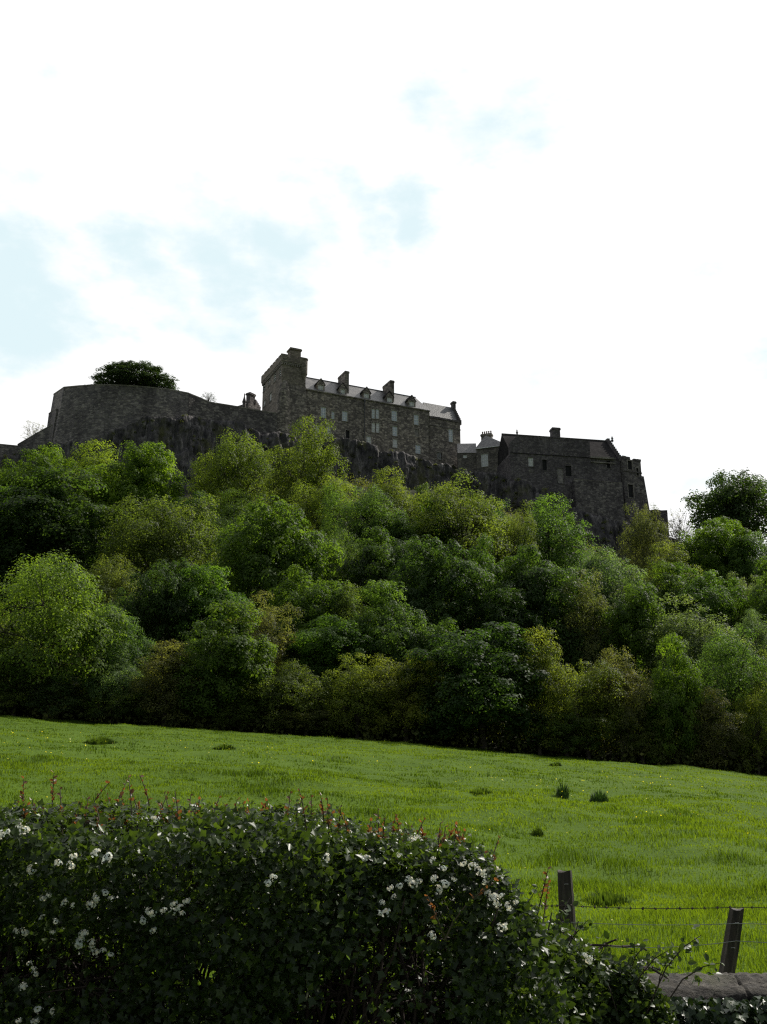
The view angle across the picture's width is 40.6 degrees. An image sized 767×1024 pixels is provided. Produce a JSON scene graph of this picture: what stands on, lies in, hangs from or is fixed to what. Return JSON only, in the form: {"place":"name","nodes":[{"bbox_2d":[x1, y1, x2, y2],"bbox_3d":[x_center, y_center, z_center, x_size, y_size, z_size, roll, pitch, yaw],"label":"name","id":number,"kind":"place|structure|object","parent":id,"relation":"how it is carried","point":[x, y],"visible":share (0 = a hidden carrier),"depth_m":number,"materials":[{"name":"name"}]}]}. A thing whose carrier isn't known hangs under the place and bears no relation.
{"place":"outdoors","nodes":[
{"label":"outdoors","id":0,"kind":"place"},
{"bbox_2d":[0,642,69,715],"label":"tree","id":1,"kind":"object","parent":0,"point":[15,698],"visible":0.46,"depth_m":90.70,"materials":[{"name":"green plant"}]},
{"bbox_2d":[161,599,278,730],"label":"tree","id":2,"kind":"object","parent":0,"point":[220,664],"visible":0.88,"depth_m":90.60,"materials":[{"name":"green plant"}]},
{"bbox_2d":[0,415,702,569],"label":"crag","id":3,"kind":"structure","parent":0,"point":[182,438],"depth_m":254.09,"materials":[{"name":"grey stone"}]},
{"bbox_2d":[51,384,188,443],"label":"bastion","id":4,"kind":"object","parent":3,"relation":"on","point":[89,412],"visible":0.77,"depth_m":249.48,"materials":[{"name":"stone"}]},
{"bbox_2d":[88,360,179,389],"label":"evergreen tree","id":5,"kind":"object","parent":4,"relation":"on","point":[128,373],"visible":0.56,"depth_m":253.20,"materials":[{"name":"green plant"}]},
{"bbox_2d":[188,393,277,434],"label":"curtain wall","id":6,"kind":"structure","parent":3,"relation":"on","point":[262,422],"depth_m":259.55,"materials":[{"name":"stone"}]},
{"bbox_2d":[0,414,674,550],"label":"ledge plants","id":7,"kind":"object","parent":3,"relation":"on","point":[343,451],"visible":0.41,"depth_m":254.64,"materials":[{"name":"green plant"}]},
{"bbox_2d":[305,371,429,460],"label":"castle range","id":8,"kind":"structure","parent":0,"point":[387,418],"depth_m":276.52,"materials":[{"name":"grey stone"}]},
{"bbox_2d":[0,715,766,1020],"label":"field","id":9,"kind":"structure","parent":0,"point":[371,770],"depth_m":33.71,"materials":[{"name":"green plant"}]},
{"bbox_2d":[0,593,32,682],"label":"tree","id":10,"kind":"object","parent":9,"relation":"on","point":[7,628],"visible":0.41,"depth_m":92.75,"materials":[{"name":"green plant"}]},
{"bbox_2d":[83,736,116,743],"bbox_3d":[-13.824,11.167,50.794,1.743,0.447,1.795,0,-16,0],"label":"grass tussock","id":11,"kind":"object","parent":9,"relation":"on","point":[101,740],"depth_m":50.23,"materials":[{"name":"green plant"}]},
{"bbox_2d":[319,652,393,738],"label":"tree","id":12,"kind":"object","parent":9,"relation":"on","point":[343,687],"visible":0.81,"depth_m":90.65,"materials":[{"name":"green plant"}]},
{"bbox_2d":[555,781,569,797],"bbox_3d":[6.296,9.755,36.543,0.564,0.632,0.562,9,-18,-28],"label":"rush clump","id":13,"kind":"object","parent":9,"relation":"on","point":[563,794],"visible":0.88,"depth_m":36.38,"materials":[{"name":"green plant"}]},
{"bbox_2d":[557,870,575,941],"bbox_3d":[1.826,4.264,10.210,0.169,1.406,0.169,-15,-22,41],"label":"fence post","id":14,"kind":"object","parent":9,"relation":"on","point":[565,888],"visible":0.39,"depth_m":10.29,"materials":[{"name":"wood"}]},
{"bbox_2d":[531,904,766,909],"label":"barbed wire","id":15,"kind":"object","parent":14,"relation":"attached to","point":[679,908],"visible":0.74,"depth_m":10.02,"materials":[{"name":"grey metal"}]},
{"bbox_2d":[589,789,608,801],"bbox_3d":[7.140,9.418,34.430,0.701,0.468,0.729,0,-16,0],"label":"rush clump","id":16,"kind":"object","parent":9,"relation":"on","point":[599,797],"visible":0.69,"depth_m":34.25,"materials":[{"name":"green plant"}]},
{"bbox_2d":[580,889,630,906],"bbox_3d":[3.257,5.645,15.232,0.752,0.231,0.751,0,-16,0],"label":"grass tussock","id":17,"kind":"object","parent":9,"relation":"on","point":[605,898],"depth_m":15.05,"materials":[{"name":"green plant"}]},
{"bbox_2d":[719,908,743,972],"bbox_3d":[3.235,4.308,9.780,0.417,1.088,0.167,0,-16,0],"label":"fence post","id":18,"kind":"object","parent":9,"relation":"on","point":[729,954],"visible":0.66,"depth_m":9.81,"materials":[{"name":"wood"}]},
{"bbox_2d":[0,452,766,775],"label":"hillside","id":19,"kind":"structure","parent":0,"point":[581,755],"depth_m":92.63,"materials":[{"name":"green plant"}]},
{"bbox_2d":[0,444,16,456],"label":"wall","id":20,"kind":"structure","parent":19,"relation":"on","point":[8,450],"depth_m":254.40,"materials":[{"name":"stone"}]},
{"bbox_2d":[0,485,29,597],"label":"tree","id":21,"kind":"object","parent":19,"relation":"on","point":[15,537],"visible":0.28,"depth_m":131.18,"materials":[{"name":"green plant"}]},
{"bbox_2d":[17,424,52,452],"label":"sloping wall","id":22,"kind":"structure","parent":19,"relation":"on","point":[42,437],"depth_m":253.75,"materials":[{"name":"stone"}]},
{"bbox_2d":[0,442,86,525],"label":"tree","id":23,"kind":"object","parent":19,"relation":"on","point":[51,459],"visible":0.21,"depth_m":175.91,"materials":[{"name":"green plant"}]},
{"bbox_2d":[47,409,57,441],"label":"bastion buttress","id":24,"kind":"structure","parent":19,"relation":"on","point":[52,416],"depth_m":253.69,"materials":[{"name":"stone"}]},
{"bbox_2d":[0,465,126,597],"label":"tree","id":25,"kind":"object","parent":19,"relation":"on","point":[45,531],"visible":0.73,"depth_m":130.53,"materials":[{"name":"green plant"}]},
{"bbox_2d":[0,548,128,719],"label":"tree","id":26,"kind":"object","parent":19,"relation":"on","point":[69,627],"visible":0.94,"depth_m":90.90,"materials":[{"name":"green plant"}]},
{"bbox_2d":[37,439,132,536],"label":"tree","id":27,"kind":"object","parent":19,"relation":"on","point":[95,460],"visible":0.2,"depth_m":180.05,"materials":[{"name":"green plant"}]},
{"bbox_2d":[71,553,141,631],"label":"tree","id":28,"kind":"object","parent":19,"relation":"on","point":[106,583],"visible":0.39,"depth_m":116.83,"materials":[{"name":"green plant"}]},
{"bbox_2d":[61,603,156,691],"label":"tree","id":29,"kind":"object","parent":19,"relation":"on","point":[135,652],"visible":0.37,"depth_m":94.74,"materials":[{"name":"green plant"}]},
{"bbox_2d":[83,649,148,722],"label":"tree","id":30,"kind":"object","parent":19,"relation":"on","point":[122,672],"visible":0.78,"depth_m":91.21,"materials":[{"name":"green plant"}]},
{"bbox_2d":[82,440,188,544],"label":"tree","id":31,"kind":"object","parent":19,"relation":"on","point":[145,478],"visible":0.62,"depth_m":171.68,"materials":[{"name":"green plant"}]},
{"bbox_2d":[107,557,208,663],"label":"tree","id":32,"kind":"object","parent":19,"relation":"on","point":[154,602],"visible":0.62,"depth_m":103.16,"materials":[{"name":"green plant"}]},
{"bbox_2d":[95,492,224,598],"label":"tree","id":33,"kind":"object","parent":19,"relation":"on","point":[172,549],"visible":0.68,"depth_m":129.12,"materials":[{"name":"green plant"}]},
{"bbox_2d":[115,639,212,726],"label":"tree","id":34,"kind":"object","parent":19,"relation":"on","point":[166,685],"visible":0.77,"depth_m":90.59,"materials":[{"name":"green plant"}]},
{"bbox_2d":[170,490,217,557],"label":"tree","id":35,"kind":"object","parent":19,"relation":"on","point":[201,495],"visible":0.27,"depth_m":164.88,"materials":[{"name":"green plant"}]},
{"bbox_2d":[154,561,253,670],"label":"tree","id":36,"kind":"object","parent":19,"relation":"on","point":[208,594],"visible":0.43,"depth_m":104.22,"materials":[{"name":"green plant"}]},
{"bbox_2d":[189,488,262,572],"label":"tree","id":37,"kind":"object","parent":19,"relation":"on","point":[230,513],"visible":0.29,"depth_m":149.89,"materials":[{"name":"green plant"}]},
{"bbox_2d":[185,427,280,522],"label":"tree","id":38,"kind":"object","parent":19,"relation":"on","point":[231,461],"visible":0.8,"depth_m":182.65,"materials":[{"name":"green plant"}]},
{"bbox_2d":[239,392,260,409],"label":"gabled lodging","id":39,"kind":"structure","parent":19,"relation":"on","point":[250,401],"depth_m":283.06,"materials":[{"name":"grey stone"}]},
{"bbox_2d":[222,590,302,693],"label":"tree","id":40,"kind":"object","parent":19,"relation":"on","point":[266,629],"visible":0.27,"depth_m":98.78,"materials":[{"name":"green plant"}]},
{"bbox_2d":[205,493,345,637],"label":"tree","id":41,"kind":"object","parent":19,"relation":"on","point":[273,549],"visible":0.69,"depth_m":117.17,"materials":[{"name":"green plant"}]},
{"bbox_2d":[261,347,307,436],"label":"end tower","id":42,"kind":"structure","parent":19,"relation":"on","point":[283,379],"depth_m":268.04,"materials":[{"name":"grey stone"}]},
{"bbox_2d":[238,658,336,734],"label":"tree","id":43,"kind":"object","parent":19,"relation":"on","point":[296,688],"visible":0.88,"depth_m":90.66,"materials":[{"name":"green plant"}]},
{"bbox_2d":[272,617,309,671],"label":"tree","id":44,"kind":"object","parent":19,"relation":"on","point":[289,653],"visible":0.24,"depth_m":103.36,"materials":[{"name":"green plant"}]},
{"bbox_2d":[260,414,351,542],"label":"tree","id":45,"kind":"object","parent":19,"relation":"on","point":[315,469],"visible":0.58,"depth_m":164.54,"materials":[{"name":"green plant"}]},
{"bbox_2d":[262,707,355,735],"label":"tree","id":46,"kind":"object","parent":19,"relation":"on","point":[310,721],"visible":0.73,"depth_m":89.94,"materials":[{"name":"green plant"}]},
{"bbox_2d":[264,564,361,661],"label":"tree","id":47,"kind":"object","parent":19,"relation":"on","point":[312,600],"visible":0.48,"depth_m":106.99,"materials":[{"name":"green plant"}]},
{"bbox_2d":[297,651,339,702],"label":"tree","id":48,"kind":"object","parent":19,"relation":"on","point":[316,673],"visible":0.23,"depth_m":97.53,"materials":[{"name":"green plant"}]},
{"bbox_2d":[275,474,364,557],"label":"tree","id":49,"kind":"object","parent":19,"relation":"on","point":[310,506],"visible":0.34,"depth_m":154.07,"materials":[{"name":"green plant"}]},
{"bbox_2d":[310,528,361,604],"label":"tree","id":50,"kind":"object","parent":19,"relation":"on","point":[349,554],"visible":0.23,"depth_m":130.69,"materials":[{"name":"green plant"}]},
{"bbox_2d":[287,613,385,687],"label":"tree","id":51,"kind":"object","parent":19,"relation":"on","point":[332,640],"visible":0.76,"depth_m":97.95,"materials":[{"name":"green plant"}]},
{"bbox_2d":[326,581,371,627],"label":"tree","id":52,"kind":"object","parent":19,"relation":"on","point":[349,607],"visible":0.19,"depth_m":105.83,"materials":[{"name":"green plant"}]},
{"bbox_2d":[315,482,400,578],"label":"tree","id":53,"kind":"object","parent":19,"relation":"on","point":[359,506],"visible":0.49,"depth_m":142.91,"materials":[{"name":"green plant"}]},
{"bbox_2d":[329,526,427,618],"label":"tree","id":54,"kind":"object","parent":19,"relation":"on","point":[380,556],"visible":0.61,"depth_m":123.04,"materials":[{"name":"green plant"}]},
{"bbox_2d":[0,472,766,774],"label":"undergrowth","id":55,"kind":"object","parent":19,"relation":"on","point":[193,722],"visible":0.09,"depth_m":91.22,"materials":[{"name":"green plant"}]},
{"bbox_2d":[343,501,423,550],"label":"tree","id":56,"kind":"object","parent":19,"relation":"on","point":[401,520],"visible":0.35,"depth_m":141.78,"materials":[{"name":"green plant"}]},
{"bbox_2d":[346,579,447,695],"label":"tree","id":57,"kind":"object","parent":19,"relation":"on","point":[391,636],"visible":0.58,"depth_m":100.58,"materials":[{"name":"green plant"}]},
{"bbox_2d":[367,465,428,524],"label":"tree","id":58,"kind":"object","parent":19,"relation":"on","point":[398,496],"visible":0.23,"depth_m":160.43,"materials":[{"name":"green plant"}]},
{"bbox_2d":[349,651,463,742],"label":"tree","id":59,"kind":"object","parent":19,"relation":"on","point":[406,708],"visible":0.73,"depth_m":90.63,"materials":[{"name":"green plant"}]},
{"bbox_2d":[395,496,460,570],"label":"tree","id":60,"kind":"object","parent":19,"relation":"on","point":[440,536],"visible":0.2,"depth_m":147.08,"materials":[{"name":"green plant"}]},
{"bbox_2d":[395,617,466,700],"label":"tree","id":61,"kind":"object","parent":19,"relation":"on","point":[442,629],"visible":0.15,"depth_m":98.32,"materials":[{"name":"green plant"}]},
{"bbox_2d":[376,534,495,648],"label":"tree","id":62,"kind":"object","parent":19,"relation":"on","point":[433,577],"visible":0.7,"depth_m":113.27,"materials":[{"name":"green plant"}]},
{"bbox_2d":[402,468,516,578],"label":"tree","id":63,"kind":"object","parent":19,"relation":"on","point":[479,520],"visible":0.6,"depth_m":146.13,"materials":[{"name":"green plant"}]},
{"bbox_2d":[457,443,476,471],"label":"lodge wing","id":64,"kind":"structure","parent":19,"relation":"on","point":[466,456],"depth_m":275.98,"materials":[{"name":"grey stone"}]},
{"bbox_2d":[398,621,556,749],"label":"tree","id":65,"kind":"object","parent":19,"relation":"on","point":[485,687],"visible":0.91,"depth_m":89.20,"materials":[{"name":"green plant"}]},
{"bbox_2d":[452,533,514,635],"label":"tree","id":66,"kind":"object","parent":19,"relation":"on","point":[490,566],"visible":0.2,"depth_m":120.05,"materials":[{"name":"green plant"}]},
{"bbox_2d":[475,431,499,472],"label":"lodge","id":67,"kind":"structure","parent":19,"relation":"on","point":[487,448],"depth_m":273.14,"materials":[{"name":"grey stone"}]},
{"bbox_2d":[468,498,514,560],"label":"tree","id":68,"kind":"object","parent":19,"relation":"on","point":[501,513],"visible":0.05,"depth_m":162.47,"materials":[{"name":"green plant"}]},
{"bbox_2d":[488,500,539,576],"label":"tree","id":69,"kind":"object","parent":19,"relation":"on","point":[519,529],"visible":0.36,"depth_m":153.25,"materials":[{"name":"green plant"}]},
{"bbox_2d":[475,585,553,672],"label":"tree","id":70,"kind":"object","parent":19,"relation":"on","point":[502,610],"visible":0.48,"depth_m":109.50,"materials":[{"name":"green plant"}]},
{"bbox_2d":[498,625,577,754],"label":"tree","id":71,"kind":"object","parent":19,"relation":"on","point":[546,666],"visible":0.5,"depth_m":90.72,"materials":[{"name":"green plant"}]},
{"bbox_2d":[486,544,594,671],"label":"tree","id":72,"kind":"object","parent":19,"relation":"on","point":[540,583],"visible":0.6,"depth_m":113.19,"materials":[{"name":"green plant"}]},
{"bbox_2d":[508,492,599,585],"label":"tree","id":73,"kind":"object","parent":19,"relation":"on","point":[548,526],"visible":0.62,"depth_m":157.93,"materials":[{"name":"green plant"}]},
{"bbox_2d":[497,427,620,507],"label":"hall","id":74,"kind":"structure","parent":19,"relation":"on","point":[554,461],"depth_m":262.77,"materials":[{"name":"grey stone"}]},
{"bbox_2d":[551,636,609,694],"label":"tree","id":75,"kind":"object","parent":19,"relation":"on","point":[572,658],"visible":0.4,"depth_m":109.98,"materials":[{"name":"green plant"}]},
{"bbox_2d":[556,567,618,692],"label":"tree","id":76,"kind":"object","parent":19,"relation":"on","point":[588,627],"visible":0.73,"depth_m":111.31,"materials":[{"name":"green plant"}]},
{"bbox_2d":[544,657,633,758],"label":"tree","id":77,"kind":"object","parent":19,"relation":"on","point":[590,678],"visible":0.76,"depth_m":89.96,"materials":[{"name":"green plant"}]},
{"bbox_2d":[572,478,626,531],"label":"retaining wall","id":78,"kind":"structure","parent":19,"relation":"on","point":[602,499],"depth_m":258.09,"materials":[{"name":"stone"}]},
{"bbox_2d":[556,542,650,623],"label":"tree","id":79,"kind":"object","parent":19,"relation":"on","point":[614,576],"visible":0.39,"depth_m":137.21,"materials":[{"name":"green plant"}]},
{"bbox_2d":[581,644,659,761],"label":"tree","id":80,"kind":"object","parent":19,"relation":"on","point":[634,695],"visible":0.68,"depth_m":90.53,"materials":[{"name":"green plant"}]},
{"bbox_2d":[593,581,670,687],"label":"tree","id":81,"kind":"object","parent":19,"relation":"on","point":[632,622],"visible":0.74,"depth_m":111.23,"materials":[{"name":"green plant"}]},
{"bbox_2d":[620,455,651,524],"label":"end bastion","id":82,"kind":"object","parent":19,"relation":"on","point":[633,483],"visible":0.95,"depth_m":264.35,"materials":[{"name":"stone"}]},
{"bbox_2d":[616,500,672,593],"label":"tree","id":83,"kind":"object","parent":19,"relation":"on","point":[646,528],"visible":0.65,"depth_m":177.96,"materials":[{"name":"green plant"}]},
{"bbox_2d":[623,561,694,648],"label":"tree","id":84,"kind":"object","parent":19,"relation":"on","point":[670,579],"visible":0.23,"depth_m":139.32,"materials":[{"name":"green plant"}]},
{"bbox_2d":[650,509,668,534],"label":"ruined wall","id":85,"kind":"structure","parent":19,"relation":"on","point":[663,514],"depth_m":272.43,"materials":[{"name":"stone"}]},
{"bbox_2d":[628,538,702,590],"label":"tree","id":86,"kind":"object","parent":19,"relation":"on","point":[668,559],"visible":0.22,"depth_m":159.27,"materials":[{"name":"green plant"}]},
{"bbox_2d":[640,632,705,764],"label":"tree","id":87,"kind":"object","parent":19,"relation":"on","point":[672,689],"visible":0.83,"depth_m":90.65,"materials":[{"name":"green plant"}]},
{"bbox_2d":[662,508,694,556],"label":"tree","id":88,"kind":"object","parent":19,"relation":"on","point":[674,532],"visible":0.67,"depth_m":236.89,"materials":[{"name":"green plant"}]},
{"bbox_2d":[637,592,759,709],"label":"tree","id":89,"kind":"object","parent":19,"relation":"on","point":[688,634],"visible":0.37,"depth_m":108.10,"materials":[{"name":"green plant"}]},
{"bbox_2d":[654,561,756,646],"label":"tree","id":90,"kind":"object","parent":19,"relation":"on","point":[710,596],"visible":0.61,"depth_m":135.97,"materials":[{"name":"green plant"}]},
{"bbox_2d":[676,687,754,768],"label":"tree","id":91,"kind":"object","parent":19,"relation":"on","point":[713,730],"visible":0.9,"depth_m":89.78,"materials":[{"name":"green plant"}]},
{"bbox_2d":[676,516,759,594],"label":"tree","id":92,"kind":"object","parent":19,"relation":"on","point":[704,543],"visible":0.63,"depth_m":177.94,"materials":[{"name":"green plant"}]},
{"bbox_2d":[680,467,766,547],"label":"tree","id":93,"kind":"object","parent":19,"relation":"on","point":[743,501],"visible":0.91,"depth_m":236.40,"materials":[{"name":"green plant"}]},
{"bbox_2d":[697,623,766,753],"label":"tree","id":94,"kind":"object","parent":19,"relation":"on","point":[737,679],"visible":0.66,"depth_m":95.01,"materials":[{"name":"green plant"}]},
{"bbox_2d":[712,530,766,600],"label":"tree","id":95,"kind":"object","parent":19,"relation":"on","point":[754,548],"visible":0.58,"depth_m":175.52,"materials":[{"name":"green plant"}]},
{"bbox_2d":[723,680,766,774],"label":"tree","id":96,"kind":"object","parent":19,"relation":"on","point":[758,750],"visible":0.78,"depth_m":90.68,"materials":[{"name":"green plant"}]},
{"bbox_2d":[726,571,766,643],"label":"tree","id":97,"kind":"object","parent":19,"relation":"on","point":[746,590],"visible":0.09,"depth_m":142.45,"materials":[{"name":"green plant"}]},
{"bbox_2d":[730,608,766,682],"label":"tree","id":98,"kind":"object","parent":19,"relation":"on","point":[762,637],"visible":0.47,"depth_m":117.79,"materials":[{"name":"green plant"}]},
{"bbox_2d":[734,556,766,654],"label":"tree","id":99,"kind":"object","parent":19,"relation":"on","point":[761,602],"visible":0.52,"depth_m":133.43,"materials":[{"name":"green plant"}]},
{"bbox_2d":[747,645,766,735],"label":"tree","id":100,"kind":"object","parent":19,"relation":"on","point":[765,674],"visible":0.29,"depth_m":96.01,"materials":[{"name":"green plant"}]},
{"bbox_2d":[0,0,766,556],"label":"sky","id":101,"kind":"structure","parent":0,"point":[533,217],"materials":[{"name":"white"}]},
{"bbox_2d":[423,401,461,466],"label":"end block","id":102,"kind":"structure","parent":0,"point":[445,424],"depth_m":284.23,"materials":[{"name":"grey stone"}]},
{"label":"verge","id":103,"kind":"structure","parent":0,"visible":0},
{"bbox_2d":[0,770,578,1023],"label":"hedge","id":104,"kind":"object","parent":103,"relation":"on","point":[242,866],"visible":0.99,"depth_m":4.63,"materials":[{"name":"green plant"}]},
{"bbox_2d":[427,879,724,1023],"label":"bramble","id":105,"kind":"object","parent":103,"relation":"on","point":[605,986],"visible":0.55,"depth_m":5.28,"materials":[{"name":"green plant"}]},
{"bbox_2d":[419,972,766,1021],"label":"garden wall","id":106,"kind":"structure","parent":103,"relation":"on","point":[739,986],"depth_m":6.00,"materials":[{"name":"stone"}]},
{"bbox_2d":[379,995,766,1023],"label":"ivy","id":107,"kind":"object","parent":106,"relation":"attached to","point":[711,1010],"visible":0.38,"depth_m":5.72,"materials":[{"name":"green plant"}]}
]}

